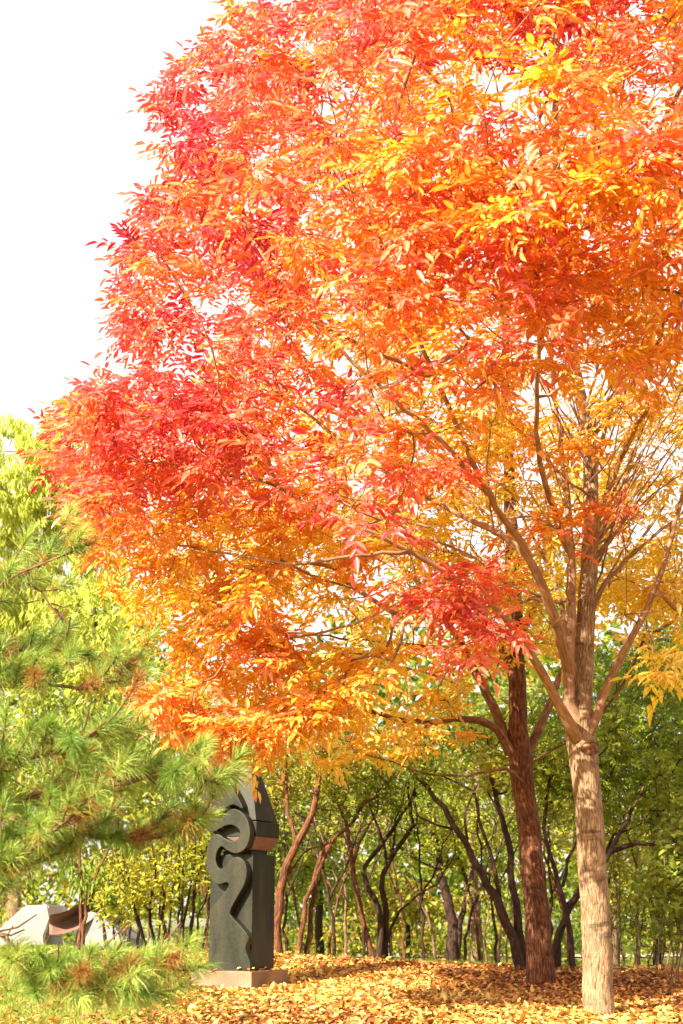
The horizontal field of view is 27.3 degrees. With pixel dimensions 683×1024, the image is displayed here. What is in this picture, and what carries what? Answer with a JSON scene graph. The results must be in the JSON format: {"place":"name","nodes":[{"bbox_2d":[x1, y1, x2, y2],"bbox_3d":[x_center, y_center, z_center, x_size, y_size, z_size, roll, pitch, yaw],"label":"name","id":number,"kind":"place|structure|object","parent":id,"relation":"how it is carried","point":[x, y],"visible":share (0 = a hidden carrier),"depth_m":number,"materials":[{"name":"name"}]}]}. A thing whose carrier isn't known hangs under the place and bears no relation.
{"place":"outdoors","nodes":[
{"label":"outdoors","id":0,"kind":"place"},
{"bbox_2d":[0,944,681,1023],"bbox_3d":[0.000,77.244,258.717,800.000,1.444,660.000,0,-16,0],"label":"ground","id":1,"kind":"structure","parent":0,"point":[563,962],"depth_m":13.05,"materials":[{"name":"plant"}]},
{"bbox_2d":[0,888,147,946],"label":"stone sculpture","id":2,"kind":"object","parent":1,"relation":"on","point":[56,922],"visible":0.56,"depth_m":19.11,"materials":[{"name":"stone"}]},
{"bbox_2d":[0,372,155,922],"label":"willow tree","id":3,"kind":"object","parent":1,"relation":"on","point":[20,505],"visible":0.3,"depth_m":28.59,"materials":[{"name":"green plant"}]},
{"bbox_2d":[25,695,157,952],"bbox_3d":[-3.187,3.842,17.532,1.648,3.229,1.776,0,-16,0],"label":"tree","id":4,"kind":"object","parent":1,"relation":"on","point":[83,874],"visible":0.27,"depth_m":17.24,"materials":[{"name":"green plant"}]},
{"bbox_2d":[0,571,200,920],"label":"broadleaf tree","id":5,"kind":"object","parent":1,"relation":"on","point":[95,617],"visible":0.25,"depth_m":21.00,"materials":[{"name":"green plant"}]},
{"bbox_2d":[82,855,158,946],"bbox_3d":[-2.961,5.224,18.818,1.116,1.310,1.132,0,-16,0],"label":"shrub","id":6,"kind":"object","parent":1,"relation":"on","point":[109,902],"visible":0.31,"depth_m":18.63,"materials":[{"name":"green plant"}]},
{"bbox_2d":[0,496,258,1023],"label":"pine tree","id":7,"kind":"object","parent":1,"relation":"on","point":[128,975],"visible":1,"depth_m":6.69,"materials":[{"name":"green plant"}]},
{"bbox_2d":[107,785,196,942],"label":"sapling","id":8,"kind":"object","parent":1,"relation":"on","point":[147,922],"visible":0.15,"depth_m":22.07,"materials":[{"name":"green plant"}]},
{"bbox_2d":[83,813,223,949],"bbox_3d":[-2.348,4.619,17.747,2.019,1.844,1.443,-6,-18,21],"label":"shrub","id":9,"kind":"object","parent":1,"relation":"on","point":[134,897],"visible":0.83,"depth_m":17.56,"materials":[{"name":"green plant"}]},
{"bbox_2d":[151,791,213,941],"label":"sapling","id":10,"kind":"object","parent":1,"relation":"on","point":[196,870],"visible":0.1,"depth_m":22.41,"materials":[{"name":"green plant"}]},
{"bbox_2d":[159,785,208,947],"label":"sapling","id":11,"kind":"object","parent":1,"relation":"on","point":[206,910],"visible":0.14,"depth_m":21.15,"materials":[{"name":"brown plant"}]},
{"bbox_2d":[191,705,287,988],"bbox_3d":[-1.190,3.470,14.649,1.079,3.035,0.742,-8,-18,26],"label":"stone sculpture","id":12,"kind":"object","parent":1,"relation":"on","point":[241,869],"visible":0.71,"depth_m":14.24,"materials":[{"name":"stone"}]},
{"bbox_2d":[149,753,338,870],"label":"broadleaf tree","id":13,"kind":"object","parent":1,"relation":"on","point":[273,851],"visible":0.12,"depth_m":22.57,"materials":[{"name":"green plant"}]},
{"bbox_2d":[266,769,336,951],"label":"sapling","id":14,"kind":"object","parent":1,"relation":"on","point":[295,905],"visible":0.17,"depth_m":22.87,"materials":[{"name":"brown plant"}]},
{"bbox_2d":[267,768,339,950],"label":"sapling","id":15,"kind":"object","parent":1,"relation":"on","point":[287,901],"visible":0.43,"depth_m":19.91,"materials":[{"name":"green plant"}]},
{"bbox_2d":[235,730,378,952],"bbox_3d":[-0.493,4.090,17.895,1.957,3.025,1.783,0,-16,0],"label":"tree","id":16,"kind":"object","parent":1,"relation":"on","point":[285,872],"visible":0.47,"depth_m":17.80,"materials":[{"name":"green plant"}]},
{"bbox_2d":[277,767,376,955],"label":"sapling","id":17,"kind":"object","parent":1,"relation":"on","point":[329,897],"visible":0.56,"depth_m":19.29,"materials":[{"name":"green plant"}]},
{"bbox_2d":[271,768,406,954],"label":"broadleaf tree","id":18,"kind":"object","parent":1,"relation":"on","point":[306,869],"visible":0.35,"depth_m":24.21,"materials":[{"name":"green plant"}]},
{"bbox_2d":[281,786,398,956],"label":"sapling","id":19,"kind":"object","parent":1,"relation":"on","point":[361,894],"visible":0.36,"depth_m":20.53,"materials":[{"name":"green plant"}]},
{"bbox_2d":[0,850,681,964],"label":"undergrowth","id":20,"kind":"object","parent":1,"relation":"on","point":[439,935],"visible":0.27,"depth_m":25.94,"materials":[{"name":"green plant"}]},
{"bbox_2d":[0,946,682,1023],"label":"fallen leaves","id":21,"kind":"object","parent":1,"relation":"on","point":[343,991],"visible":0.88,"depth_m":12.55,"materials":[{"name":"plant"}]},
{"bbox_2d":[0,501,682,917],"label":"wood","id":22,"kind":"object","parent":1,"relation":"on","point":[530,675],"visible":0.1,"depth_m":38.77,"materials":[{"name":"green plant"}]},
{"bbox_2d":[294,770,388,955],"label":"sapling","id":23,"kind":"object","parent":1,"relation":"on","point":[345,920],"visible":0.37,"depth_m":20.78,"materials":[{"name":"beige plant"}]},
{"bbox_2d":[2,914,681,952],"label":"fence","id":24,"kind":"object","parent":1,"relation":"on","point":[187,922],"visible":0.12,"depth_m":33.55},
{"bbox_2d":[4,0,682,1014],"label":"ash tree","id":25,"kind":"object","parent":1,"relation":"on","point":[444,226],"visible":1,"depth_m":10.61,"materials":[{"name":"orange plant"}]},
{"bbox_2d":[294,731,405,958],"bbox_3d":[0.125,4.418,18.847,1.556,3.120,1.598,12,-20,-35],"label":"tree","id":26,"kind":"object","parent":1,"relation":"on","point":[352,857],"visible":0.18,"depth_m":18.53,"materials":[{"name":"green plant"}]},
{"bbox_2d":[294,773,418,955],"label":"sapling","id":27,"kind":"object","parent":1,"relation":"on","point":[336,908],"visible":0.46,"depth_m":20.39,"materials":[{"name":"brown plant"}]},
{"bbox_2d":[292,746,421,954],"bbox_3d":[0.174,4.418,18.390,1.803,2.740,1.761,0,-16,0],"label":"tree","id":28,"kind":"object","parent":1,"relation":"on","point":[322,856],"visible":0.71,"depth_m":18.20,"materials":[{"name":"green plant"}]},
{"bbox_2d":[328,771,436,959],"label":"sapling","id":29,"kind":"object","parent":1,"relation":"on","point":[428,919],"visible":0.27,"depth_m":21.54,"materials":[{"name":"beige plant"}]},
{"bbox_2d":[344,782,444,958],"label":"sapling","id":30,"kind":"object","parent":1,"relation":"on","point":[397,892],"visible":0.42,"depth_m":20.79,"materials":[{"name":"brown plant"}]},
{"bbox_2d":[348,873,460,959],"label":"broadleaf tree","id":31,"kind":"object","parent":1,"relation":"on","point":[413,905],"visible":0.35,"depth_m":25.87,"materials":[{"name":"green plant"}]},
{"bbox_2d":[134,124,682,984],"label":"ash tree","id":32,"kind":"object","parent":1,"relation":"on","point":[518,742],"visible":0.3,"depth_m":14.42,"materials":[{"name":"orange plant"}]},
{"bbox_2d":[341,732,480,959],"bbox_3d":[0.883,4.551,19.235,2.200,3.093,1.974,0,-16,0],"label":"tree","id":33,"kind":"object","parent":1,"relation":"on","point":[384,934],"visible":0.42,"depth_m":18.90,"materials":[{"name":"green plant"}]},
{"bbox_2d":[365,778,480,960],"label":"sapling","id":34,"kind":"object","parent":1,"relation":"on","point":[420,903],"visible":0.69,"depth_m":18.81,"materials":[{"name":"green plant"}]},
{"bbox_2d":[358,778,519,960],"bbox_3d":[1.486,5.510,21.560,2.496,2.946,1.957,5,-17,-15],"label":"broadleaf tree","id":35,"kind":"object","parent":1,"relation":"on","point":[454,940],"visible":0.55,"depth_m":21.34,"materials":[{"name":"green plant"}]},
{"bbox_2d":[414,777,489,961],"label":"sapling","id":36,"kind":"object","parent":1,"relation":"on","point":[475,917],"visible":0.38,"depth_m":21.67,"materials":[{"name":"brown plant"}]},
{"bbox_2d":[422,758,517,962],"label":"sapling","id":37,"kind":"object","parent":1,"relation":"on","point":[492,913],"visible":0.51,"depth_m":19.82,"materials":[{"name":"green plant"}]},
{"bbox_2d":[367,676,576,961],"bbox_3d":[2.475,5.106,23.622,4.199,4.882,2.912,0,-16,0],"label":"broadleaf tree","id":38,"kind":"object","parent":1,"relation":"on","point":[472,931],"visible":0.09,"depth_m":23.40,"materials":[{"name":"green plant"}]},
{"bbox_2d":[385,693,563,969],"bbox_3d":[1.659,3.873,17.208,2.261,3.426,1.841,0,-16,0],"label":"tree","id":39,"kind":"object","parent":1,"relation":"on","point":[515,934],"visible":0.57,"depth_m":17.00,"materials":[{"name":"green plant"}]},
{"bbox_2d":[449,855,520,965],"bbox_3d":[1.839,5.042,17.692,0.957,1.402,0.944,0,-16,0],"label":"shrub","id":40,"kind":"object","parent":1,"relation":"on","point":[500,931],"visible":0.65,"depth_m":17.66,"materials":[{"name":"green plant"}]},
{"bbox_2d":[457,778,551,960],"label":"sapling","id":41,"kind":"object","parent":1,"relation":"on","point":[469,923],"visible":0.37,"depth_m":20.75,"materials":[{"name":"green plant"}]},
{"bbox_2d":[464,779,570,878],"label":"sapling","id":42,"kind":"object","parent":1,"relation":"on","point":[510,830],"visible":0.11,"depth_m":21.30,"materials":[{"name":"green plant"}]},
{"bbox_2d":[492,779,574,965],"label":"sapling","id":43,"kind":"object","parent":1,"relation":"on","point":[553,880],"visible":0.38,"depth_m":20.35,"materials":[{"name":"brown plant"}]},
{"bbox_2d":[499,778,575,937],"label":"sapling","id":44,"kind":"object","parent":1,"relation":"on","point":[551,892],"visible":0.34,"depth_m":20.42,"materials":[{"name":"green plant"}]},
{"bbox_2d":[500,637,682,969],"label":"tree","id":45,"kind":"object","parent":1,"relation":"on","point":[615,750],"visible":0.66,"depth_m":17.44,"materials":[{"name":"green plant"}]},
{"bbox_2d":[559,785,638,957],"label":"sapling","id":46,"kind":"object","parent":1,"relation":"on","point":[567,836],"visible":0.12,"depth_m":19.83,"materials":[{"name":"green plant"}]},
{"bbox_2d":[549,816,653,966],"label":"broadleaf tree","id":47,"kind":"object","parent":1,"relation":"on","point":[615,939],"visible":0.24,"depth_m":20.81,"materials":[{"name":"green plant"}]},
{"bbox_2d":[567,788,643,885],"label":"sapling","id":48,"kind":"object","parent":1,"relation":"on","point":[620,839],"visible":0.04,"depth_m":21.26,"materials":[{"name":"green plant"}]},
{"bbox_2d":[549,621,682,966],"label":"broadleaf tree","id":49,"kind":"object","parent":1,"relation":"on","point":[598,653],"visible":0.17,"depth_m":19.85,"materials":[{"name":"green plant"}]},
{"bbox_2d":[572,817,682,967],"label":"thicket","id":50,"kind":"object","parent":1,"relation":"on","point":[642,927],"visible":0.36,"depth_m":18.25,"materials":[{"name":"green plant"}]},
{"bbox_2d":[611,810,649,964],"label":"sapling","id":51,"kind":"object","parent":1,"relation":"on","point":[635,869],"visible":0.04,"depth_m":22.60,"materials":[{"name":"green plant"}]},
{"bbox_2d":[604,775,669,945],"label":"sapling","id":52,"kind":"object","parent":1,"relation":"on","point":[620,822],"visible":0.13,"depth_m":19.83,"materials":[{"name":"green plant"}]},
{"bbox_2d":[628,796,682,986],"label":"tree","id":53,"kind":"object","parent":1,"relation":"on","point":[657,868],"visible":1,"depth_m":13.80,"materials":[{"name":"green plant"}]},
{"bbox_2d":[0,0,682,917],"label":"sky","id":54,"kind":"structure","parent":0,"point":[68,138],"materials":[{"name":"white"}]},
{"bbox_2d":[327,953,679,956],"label":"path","id":55,"kind":"structure","parent":0,"point":[576,955],"depth_m":28.51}
]}

